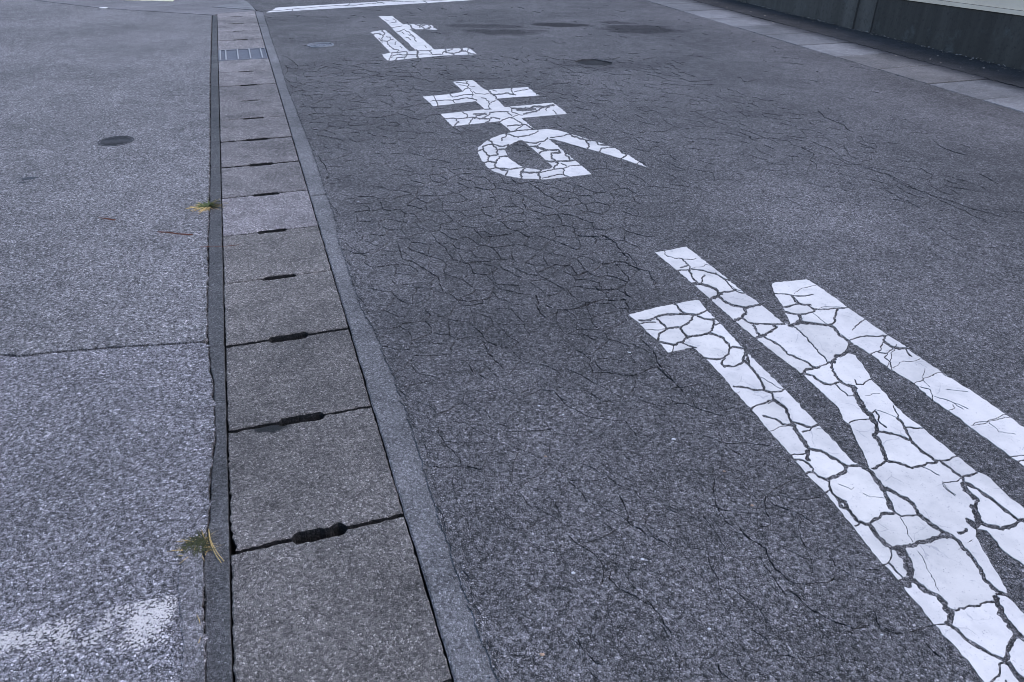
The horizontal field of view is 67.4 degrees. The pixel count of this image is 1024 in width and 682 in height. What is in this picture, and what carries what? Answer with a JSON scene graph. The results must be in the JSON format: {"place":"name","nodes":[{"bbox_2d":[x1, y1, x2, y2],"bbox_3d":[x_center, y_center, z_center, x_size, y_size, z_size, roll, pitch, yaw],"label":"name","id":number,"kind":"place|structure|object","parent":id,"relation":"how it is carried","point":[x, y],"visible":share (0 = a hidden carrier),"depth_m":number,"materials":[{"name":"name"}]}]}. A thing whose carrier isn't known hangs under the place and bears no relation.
{"place":"outdoors","nodes":[
{"label":"outdoors","id":0,"kind":"place"},
{"bbox_2d":[0,0,211,356],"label":"forecourt","id":1,"kind":"structure","parent":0,"point":[77,83],"depth_m":4.12,"materials":[{"name":"grey asphalt"}]},
{"bbox_2d":[21,177,38,179],"bbox_3d":[-2.579,-0.869,4.105,0.087,0.002,0.041,-9,32,-15],"label":"tar spot","id":2,"kind":"object","parent":1,"relation":"on","point":[27,178],"visible":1,"depth_m":4.10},
{"bbox_2d":[97,136,133,145],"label":"iron cover","id":3,"kind":"object","parent":1,"relation":"on","point":[115,140],"visible":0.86,"depth_m":4.68,"materials":[{"name":"grey metal"}]},
{"bbox_2d":[157,231,192,234],"bbox_3d":[-1.533,-0.490,3.491,0.172,0.007,0.011,5,32,8],"label":"pine needle","id":4,"kind":"object","parent":1,"relation":"on","point":[175,233],"visible":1,"depth_m":3.49,"materials":[{"name":"brown plant"}]},
{"bbox_2d":[0,342,215,681],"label":"forecourt","id":5,"kind":"structure","parent":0,"point":[105,474],"depth_m":2.01,"materials":[{"name":"grey asphalt"}]},
{"bbox_2d":[0,595,177,678],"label":"worn line","id":6,"kind":"object","parent":5,"relation":"on","point":[136,618],"visible":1,"depth_m":1.66,"materials":[{"name":"paint"}]},
{"bbox_2d":[178,543,204,681],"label":"mortar smear","id":7,"kind":"object","parent":5,"relation":"on","point":[191,584],"visible":1,"depth_m":1.70},
{"bbox_2d":[167,529,220,560],"bbox_3d":[-0.767,0.497,1.873,0.110,0.015,0.125,21,37,30],"label":"weed","id":8,"kind":"object","parent":5,"relation":"on","point":[198,540],"visible":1,"depth_m":1.87,"materials":[{"name":"plant"}]},
{"bbox_2d":[36,0,255,15],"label":"pavement","id":9,"kind":"structure","parent":0,"point":[202,7],"depth_m":9.46,"materials":[{"name":"grey asphalt"}]},
{"bbox_2d":[213,0,254,9],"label":"concrete corner","id":10,"kind":"object","parent":9,"relation":"on","point":[242,4],"visible":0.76,"depth_m":9.46,"materials":[{"name":"grey concrete"}]},
{"bbox_2d":[132,0,173,0],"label":"yellow line","id":11,"kind":"object","parent":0,"point":[152,0],"visible":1,"depth_m":9.79,"materials":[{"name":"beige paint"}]},
{"bbox_2d":[203,36,211,632],"bbox_3d":[-30.602,2.999,-2.693,59.942,0.001,17.000,-9,33,-16],"label":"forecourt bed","id":12,"kind":"object","parent":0,"point":[207,293],"depth_m":3.40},
{"bbox_2d":[245,0,1023,681],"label":"road","id":13,"kind":"structure","parent":0,"point":[499,308],"depth_m":3.00,"materials":[{"name":"grey asphalt"}]},
{"bbox_2d":[307,42,333,47],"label":"valve cover","id":14,"kind":"object","parent":13,"relation":"on","point":[320,45],"visible":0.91,"depth_m":7.33,"materials":[{"name":"metal"}]},
{"bbox_2d":[203,11,498,681],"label":"gutter","id":15,"kind":"object","parent":13,"relation":"on","point":[465,653],"visible":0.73,"depth_m":2.18,"materials":[{"name":"concrete"}]},
{"bbox_2d":[186,199,227,213],"bbox_3d":[-1.498,-0.668,3.764,0.186,0.034,0.201,1,31,0],"label":"weed","id":16,"kind":"object","parent":15,"relation":"on","point":[204,206],"visible":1,"depth_m":3.77,"materials":[{"name":"plant"}]},
{"bbox_2d":[208,529,223,562],"bbox_3d":[-0.726,0.499,1.871,0.013,0.005,0.130,-19,36,-29],"label":"pine needle","id":17,"kind":"object","parent":15,"relation":"on","point":[214,547],"visible":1,"depth_m":1.87,"materials":[{"name":"plant"}]},
{"bbox_2d":[217,11,255,16],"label":"gutter cover","id":18,"kind":"object","parent":15,"relation":"in","point":[239,14],"visible":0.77,"depth_m":8.92,"materials":[{"name":"concrete"}]},
{"bbox_2d":[217,16,257,23],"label":"gutter cover","id":19,"kind":"object","parent":15,"relation":"in","point":[237,20],"visible":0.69,"depth_m":8.57,"materials":[{"name":"concrete"}]},
{"bbox_2d":[217,23,259,31],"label":"gutter cover","id":20,"kind":"object","parent":15,"relation":"in","point":[238,27],"visible":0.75,"depth_m":8.18,"materials":[{"name":"concrete"}]},
{"bbox_2d":[218,30,262,40],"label":"gutter cover","id":21,"kind":"object","parent":15,"relation":"in","point":[238,35],"visible":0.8,"depth_m":7.78,"materials":[{"name":"concrete"}]},
{"bbox_2d":[218,39,264,49],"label":"gutter cover","id":22,"kind":"object","parent":15,"relation":"in","point":[240,44],"visible":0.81,"depth_m":7.38,"materials":[{"name":"concrete"}]},
{"bbox_2d":[218,48,267,60],"bbox_3d":[-2.450,-2.591,6.998,0.419,0.053,0.492,-9,33,-16],"label":"drain grate","id":23,"kind":"object","parent":15,"relation":"in","point":[242,54],"visible":0.78,"depth_m":6.99,"materials":[{"name":"metal"}]},
{"bbox_2d":[218,58,271,72],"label":"gutter cover","id":24,"kind":"object","parent":15,"relation":"in","point":[249,65],"visible":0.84,"depth_m":6.57,"materials":[{"name":"concrete"}]},
{"bbox_2d":[219,70,275,86],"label":"gutter cover","id":25,"kind":"object","parent":15,"relation":"in","point":[228,79],"visible":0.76,"depth_m":6.15,"materials":[{"name":"concrete"}]},
{"bbox_2d":[219,84,279,101],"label":"gutter cover","id":26,"kind":"object","parent":15,"relation":"in","point":[248,93],"visible":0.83,"depth_m":5.75,"materials":[{"name":"concrete"}]},
{"bbox_2d":[219,98,285,120],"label":"gutter cover","id":27,"kind":"object","parent":15,"relation":"in","point":[244,110],"visible":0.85,"depth_m":5.34,"materials":[{"name":"concrete"}]},
{"bbox_2d":[220,116,291,142],"bbox_3d":[-1.663,-1.339,4.981,0.428,0.086,0.495,-9,33,-16],"label":"gutter cover","id":28,"kind":"object","parent":15,"relation":"in","point":[265,128],"visible":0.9,"depth_m":4.93,"materials":[{"name":"concrete"}]},
{"bbox_2d":[220,137,298,167],"bbox_3d":[-1.506,-1.092,4.581,0.428,0.082,0.486,-9,33,-16],"label":"gutter cover","id":29,"kind":"object","parent":15,"relation":"in","point":[258,152],"visible":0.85,"depth_m":4.53,"materials":[{"name":"concrete"}]},
{"bbox_2d":[221,161,306,198],"bbox_3d":[-1.346,-0.842,4.169,0.428,0.084,0.486,-9,33,-16],"label":"gutter cover","id":30,"kind":"object","parent":15,"relation":"in","point":[263,180],"visible":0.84,"depth_m":4.12,"materials":[{"name":"concrete"}]},
{"bbox_2d":[222,190,317,236],"bbox_3d":[-1.190,-0.596,3.767,0.428,0.083,0.495,-9,33,-16],"label":"gutter cover","id":31,"kind":"object","parent":15,"relation":"in","point":[282,212],"visible":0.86,"depth_m":3.72,"materials":[{"name":"concrete"}]},
{"bbox_2d":[223,226,330,283],"bbox_3d":[-1.033,-0.350,3.362,0.427,0.084,0.497,-9,33,-16],"label":"gutter cover","id":32,"kind":"object","parent":15,"relation":"in","point":[287,253],"visible":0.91,"depth_m":3.31,"materials":[{"name":"concrete"}]},
{"bbox_2d":[224,271,347,347],"bbox_3d":[-0.876,-0.103,2.957,0.430,0.086,0.494,-9,33,-16],"label":"gutter cover","id":33,"kind":"object","parent":15,"relation":"in","point":[297,307],"visible":0.89,"depth_m":2.90,"materials":[{"name":"concrete"}]},
{"bbox_2d":[226,330,370,432],"bbox_3d":[-0.718,0.145,2.553,0.428,0.082,0.493,-9,33,-16],"label":"gutter cover","id":34,"kind":"object","parent":15,"relation":"in","point":[316,377],"visible":0.9,"depth_m":2.50,"materials":[{"name":"concrete"}]},
{"bbox_2d":[227,408,402,554],"bbox_3d":[-0.562,0.393,2.147,0.430,0.082,0.494,-9,33,-16],"label":"gutter cover","id":35,"kind":"object","parent":15,"relation":"in","point":[327,476],"visible":0.91,"depth_m":2.09,"materials":[{"name":"concrete"}]},
{"bbox_2d":[230,517,451,681],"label":"gutter cover","id":36,"kind":"object","parent":15,"relation":"in","point":[351,605],"visible":1,"depth_m":1.71,"materials":[{"name":"concrete"}]},
{"bbox_2d":[197,62,490,677],"bbox_3d":[-1.663,-1.411,5.012,0.642,0.005,8.811,-9,33,-16],"label":"grit","id":37,"kind":"object","parent":15,"relation":"on","point":[218,433],"visible":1,"depth_m":2.23,"materials":[{"name":"concrete"}]},
{"bbox_2d":[267,0,467,12],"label":"stop line","id":38,"kind":"object","parent":13,"relation":"on","point":[329,6],"visible":1,"depth_m":9.59,"materials":[{"name":"paint"}]},
{"bbox_2d":[370,16,476,60],"bbox_3d":[-1.088,-3.146,7.881,0.849,0.004,2.488,-9,33,-16],"label":"painted character","id":39,"kind":"object","parent":13,"relation":"on","point":[419,44],"visible":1,"depth_m":7.41,"materials":[{"name":"paint"}]},
{"bbox_2d":[423,80,645,179],"bbox_3d":[-0.010,-1.492,5.171,0.869,0.004,2.385,-9,33,-16],"label":"painted character","id":40,"kind":"object","parent":13,"relation":"on","point":[540,135],"visible":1,"depth_m":4.88,"materials":[{"name":"paint"}]},
{"bbox_2d":[629,247,1023,681],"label":"painted character","id":41,"kind":"object","parent":13,"relation":"on","point":[951,569],"visible":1,"depth_m":2.23,"materials":[{"name":"paint"}]},
{"bbox_2d":[646,0,1023,112],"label":"kerb","id":42,"kind":"structure","parent":13,"relation":"on","point":[984,89],"depth_m":7.08,"materials":[{"name":"concrete"}]},
{"bbox_2d":[694,0,1023,87],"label":"dirt strip","id":43,"kind":"object","parent":13,"relation":"on","point":[1006,75],"visible":1,"depth_m":7.61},
{"bbox_2d":[717,1,1023,71],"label":"leaf litter","id":44,"kind":"object","parent":43,"relation":"on","point":[876,34],"visible":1,"depth_m":8.04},
{"bbox_2d":[736,0,1023,70],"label":"wall","id":45,"kind":"structure","parent":43,"relation":"on","point":[991,31],"depth_m":7.34,"materials":[{"name":"concrete"}]}
]}

